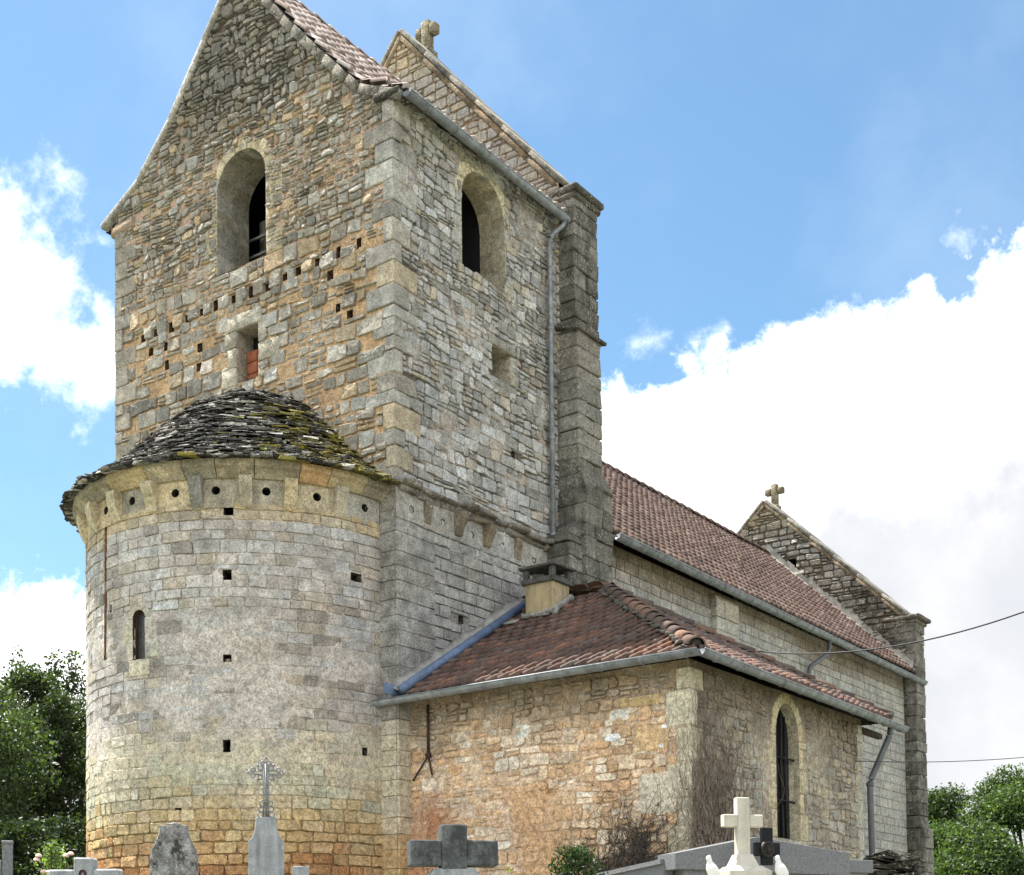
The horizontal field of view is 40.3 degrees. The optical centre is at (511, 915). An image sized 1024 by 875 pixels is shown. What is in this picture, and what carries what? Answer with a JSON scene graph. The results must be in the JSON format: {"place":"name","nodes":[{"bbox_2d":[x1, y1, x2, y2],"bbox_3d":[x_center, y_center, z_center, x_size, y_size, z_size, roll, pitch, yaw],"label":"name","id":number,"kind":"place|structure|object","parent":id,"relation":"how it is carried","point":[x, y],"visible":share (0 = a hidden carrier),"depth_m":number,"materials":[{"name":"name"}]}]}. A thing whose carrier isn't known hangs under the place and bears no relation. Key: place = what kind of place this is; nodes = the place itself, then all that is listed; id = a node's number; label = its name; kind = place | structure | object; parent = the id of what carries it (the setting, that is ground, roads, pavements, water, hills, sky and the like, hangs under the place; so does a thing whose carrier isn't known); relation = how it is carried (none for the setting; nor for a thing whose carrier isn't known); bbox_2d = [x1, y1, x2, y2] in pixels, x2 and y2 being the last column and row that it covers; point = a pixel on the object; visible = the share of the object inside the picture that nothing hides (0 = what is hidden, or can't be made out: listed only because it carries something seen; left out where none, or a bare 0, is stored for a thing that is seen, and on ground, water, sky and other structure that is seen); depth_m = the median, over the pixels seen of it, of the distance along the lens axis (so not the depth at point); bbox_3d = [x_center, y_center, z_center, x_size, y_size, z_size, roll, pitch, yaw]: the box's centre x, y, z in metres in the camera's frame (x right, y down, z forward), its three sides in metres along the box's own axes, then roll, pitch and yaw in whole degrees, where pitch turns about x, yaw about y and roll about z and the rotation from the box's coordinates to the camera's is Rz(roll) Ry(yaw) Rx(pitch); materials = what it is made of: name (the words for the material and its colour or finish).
{"place":"outdoors","nodes":[
{"label":"outdoors","id":0,"kind":"place"},
{"bbox_2d":[0,0,1023,846],"label":"sky","id":1,"kind":"structure","parent":0,"point":[810,235],"materials":[{"name":"blue"}]},
{"bbox_3d":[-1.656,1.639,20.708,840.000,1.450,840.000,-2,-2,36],"label":"ground","id":2,"kind":"structure","parent":0,"visible":0},
{"bbox_2d":[0,840,12,874],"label":"tombstone","id":3,"kind":"object","parent":2,"relation":"on","point":[6,865],"visible":1,"depth_m":9.99,"materials":[{"name":"grey stone"}]},
{"bbox_2d":[0,680,81,834],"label":"tree","id":4,"kind":"object","parent":2,"relation":"on","point":[24,786],"visible":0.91,"depth_m":29.89,"materials":[{"name":"green plant"}]},
{"bbox_2d":[0,817,84,874],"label":"shrub","id":5,"kind":"object","parent":2,"relation":"on","point":[30,827],"visible":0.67,"depth_m":26.57,"materials":[{"name":"green plant"}]},
{"bbox_2d":[0,680,85,860],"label":"tree","id":6,"kind":"object","parent":2,"relation":"on","point":[28,727],"depth_m":42.52,"materials":[{"name":"green plant"}]},
{"bbox_2d":[0,808,86,874],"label":"shrub","id":7,"kind":"object","parent":2,"relation":"on","point":[76,828],"visible":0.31,"depth_m":27.58,"materials":[{"name":"green plant"}]},
{"bbox_2d":[0,645,86,861],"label":"tree","id":8,"kind":"object","parent":2,"relation":"on","point":[36,686],"visible":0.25,"depth_m":33.10,"materials":[{"name":"green plant"}]},
{"bbox_2d":[0,650,86,860],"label":"tree","id":9,"kind":"object","parent":2,"relation":"on","point":[80,728],"visible":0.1,"depth_m":34.95,"materials":[{"name":"green plant"}]},
{"bbox_2d":[30,840,73,874],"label":"rose bush","id":10,"kind":"object","parent":2,"relation":"on","point":[51,850],"visible":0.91,"depth_m":10.98,"materials":[{"name":"green plant"}]},
{"bbox_2d":[49,857,122,874],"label":"grave cross","id":11,"kind":"object","parent":2,"relation":"on","point":[85,865],"visible":1,"depth_m":9.46,"materials":[{"name":"grey stone"}]},
{"bbox_2d":[150,822,197,874],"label":"gravestone","id":12,"kind":"object","parent":2,"relation":"on","point":[173,851],"visible":1,"depth_m":10.96,"materials":[{"name":"stone"}]},
{"bbox_2d":[246,756,284,874],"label":"gravestone","id":13,"kind":"object","parent":2,"relation":"on","point":[265,849],"visible":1,"depth_m":13.19,"materials":[{"name":"grey stone"}]},
{"bbox_2d":[292,866,308,874],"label":"gravestone","id":14,"kind":"object","parent":2,"relation":"on","point":[300,870],"visible":1,"depth_m":12.97,"materials":[{"name":"grey stone"}]},
{"bbox_2d":[407,824,498,874],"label":"grave cross","id":15,"kind":"object","parent":2,"relation":"on","point":[452,850],"visible":1,"depth_m":8.94,"materials":[{"name":"stone"}]},
{"bbox_2d":[59,0,933,874],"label":"church","id":16,"kind":"structure","parent":2,"relation":"on","point":[389,552],"depth_m":21.53,"materials":[{"name":"stone"}]},
{"bbox_2d":[123,602,159,676],"bbox_3d":[-5.390,-4.022,20.342,0.725,1.072,0.125,-2,-2,29],"label":"window","id":17,"kind":"structure","parent":16,"relation":"in","point":[139,629],"depth_m":20.37,"materials":[{"name":"stone"}]},
{"bbox_2d":[222,306,279,389],"bbox_3d":[-4.184,-9.341,23.005,1.326,1.171,0.426,-2,-2,36],"label":"window","id":18,"kind":"structure","parent":16,"relation":"in","point":[230,379],"depth_m":23.04,"materials":[{"name":"stone"}]},
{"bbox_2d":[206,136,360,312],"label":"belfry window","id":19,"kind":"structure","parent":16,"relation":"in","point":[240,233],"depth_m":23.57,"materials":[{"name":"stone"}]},
{"bbox_2d":[452,159,512,297],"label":"belfry window","id":20,"kind":"structure","parent":16,"relation":"in","point":[483,242],"depth_m":23.58,"materials":[{"name":"stone"}]},
{"bbox_2d":[487,333,517,400],"bbox_3d":[-0.460,-9.149,23.559,0.837,0.907,0.843,-2,-2,36],"label":"window","id":21,"kind":"structure","parent":16,"relation":"in","point":[505,389],"depth_m":23.42,"materials":[{"name":"stone"}]},
{"bbox_2d":[538,817,768,873],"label":"dry creeper","id":22,"kind":"object","parent":16,"relation":"attached to","point":[608,861],"visible":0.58,"depth_m":18.88,"materials":[{"name":"brown plant"}]},
{"bbox_2d":[572,783,766,871],"bbox_3d":[2.042,-0.929,18.358,2.953,1.759,0.243,-2,-2,36],"label":"dry creeper","id":23,"kind":"object","parent":16,"relation":"attached to","point":[640,845],"visible":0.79,"depth_m":18.61,"materials":[{"name":"brown plant"}]},
{"bbox_2d":[633,660,784,850],"bbox_3d":[2.749,-1.253,18.600,0.322,4.098,4.350,-2,-2,36],"label":"dry creeper","id":24,"kind":"object","parent":16,"relation":"attached to","point":[700,823],"visible":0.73,"depth_m":18.46,"materials":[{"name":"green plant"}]},
{"bbox_2d":[766,693,808,844],"bbox_3d":[4.026,-2.125,20.719,0.192,2.358,1.417,-2,-2,36],"label":"window","id":25,"kind":"structure","parent":16,"relation":"in","point":[788,823],"depth_m":20.95,"materials":[{"name":"stone"}]},
{"bbox_2d":[755,611,1023,653],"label":"overhead cable","id":26,"kind":"object","parent":16,"relation":"attached to","point":[899,644],"visible":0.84,"depth_m":25.95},
{"bbox_2d":[859,757,1023,761],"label":"overhead cable","id":27,"kind":"object","parent":16,"relation":"attached to","point":[946,761],"visible":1,"depth_m":23.50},
{"bbox_2d":[546,841,608,874],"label":"shrub","id":28,"kind":"object","parent":2,"relation":"on","point":[569,867],"visible":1,"depth_m":13.44,"materials":[{"name":"green plant"}]},
{"bbox_2d":[593,837,872,874],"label":"granite tomb","id":29,"kind":"object","parent":2,"relation":"on","point":[797,859],"visible":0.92,"depth_m":15.56,"materials":[{"name":"grey stone"}]},
{"bbox_2d":[753,827,779,864],"bbox_3d":[2.766,-0.747,15.080,0.337,0.407,0.095,0,-2,-27],"label":"memorial cross","id":30,"kind":"object","parent":29,"relation":"attached to","point":[766,849],"visible":0.99,"depth_m":15.06,"materials":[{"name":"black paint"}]},
{"bbox_2d":[719,797,771,874],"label":"grave cross","id":31,"kind":"object","parent":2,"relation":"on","point":[741,820],"visible":0.99,"depth_m":12.49,"materials":[{"name":"white stone"}]},
{"bbox_2d":[706,855,719,874],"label":"dove figurine","id":32,"kind":"object","parent":31,"relation":"attached to","point":[712,868],"visible":1,"depth_m":12.37,"materials":[{"name":"white ceramic"}]},
{"bbox_2d":[775,855,788,874],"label":"dove figurine","id":33,"kind":"object","parent":31,"relation":"attached to","point":[781,868],"visible":1,"depth_m":12.37,"materials":[{"name":"white ceramic"}]},
{"bbox_2d":[863,850,927,874],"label":"stone pile","id":34,"kind":"object","parent":2,"relation":"on","point":[887,862],"visible":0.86,"depth_m":18.76,"materials":[{"name":"grey stone"}]},
{"bbox_2d":[926,782,975,828],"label":"tree","id":35,"kind":"object","parent":2,"relation":"on","point":[946,808],"visible":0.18,"depth_m":51.25,"materials":[{"name":"green plant"}]},
{"bbox_2d":[928,815,983,870],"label":"tree","id":36,"kind":"object","parent":2,"relation":"on","point":[941,829],"visible":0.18,"depth_m":47.47,"materials":[{"name":"green plant"}]},
{"bbox_2d":[933,814,1023,874],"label":"tree","id":37,"kind":"object","parent":2,"relation":"on","point":[975,849],"visible":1,"depth_m":43.01,"materials":[{"name":"green plant"}]},
{"bbox_2d":[937,762,1023,871],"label":"tree","id":38,"kind":"object","parent":2,"relation":"on","point":[1002,799],"visible":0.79,"depth_m":46.69,"materials":[{"name":"green plant"}]}
]}

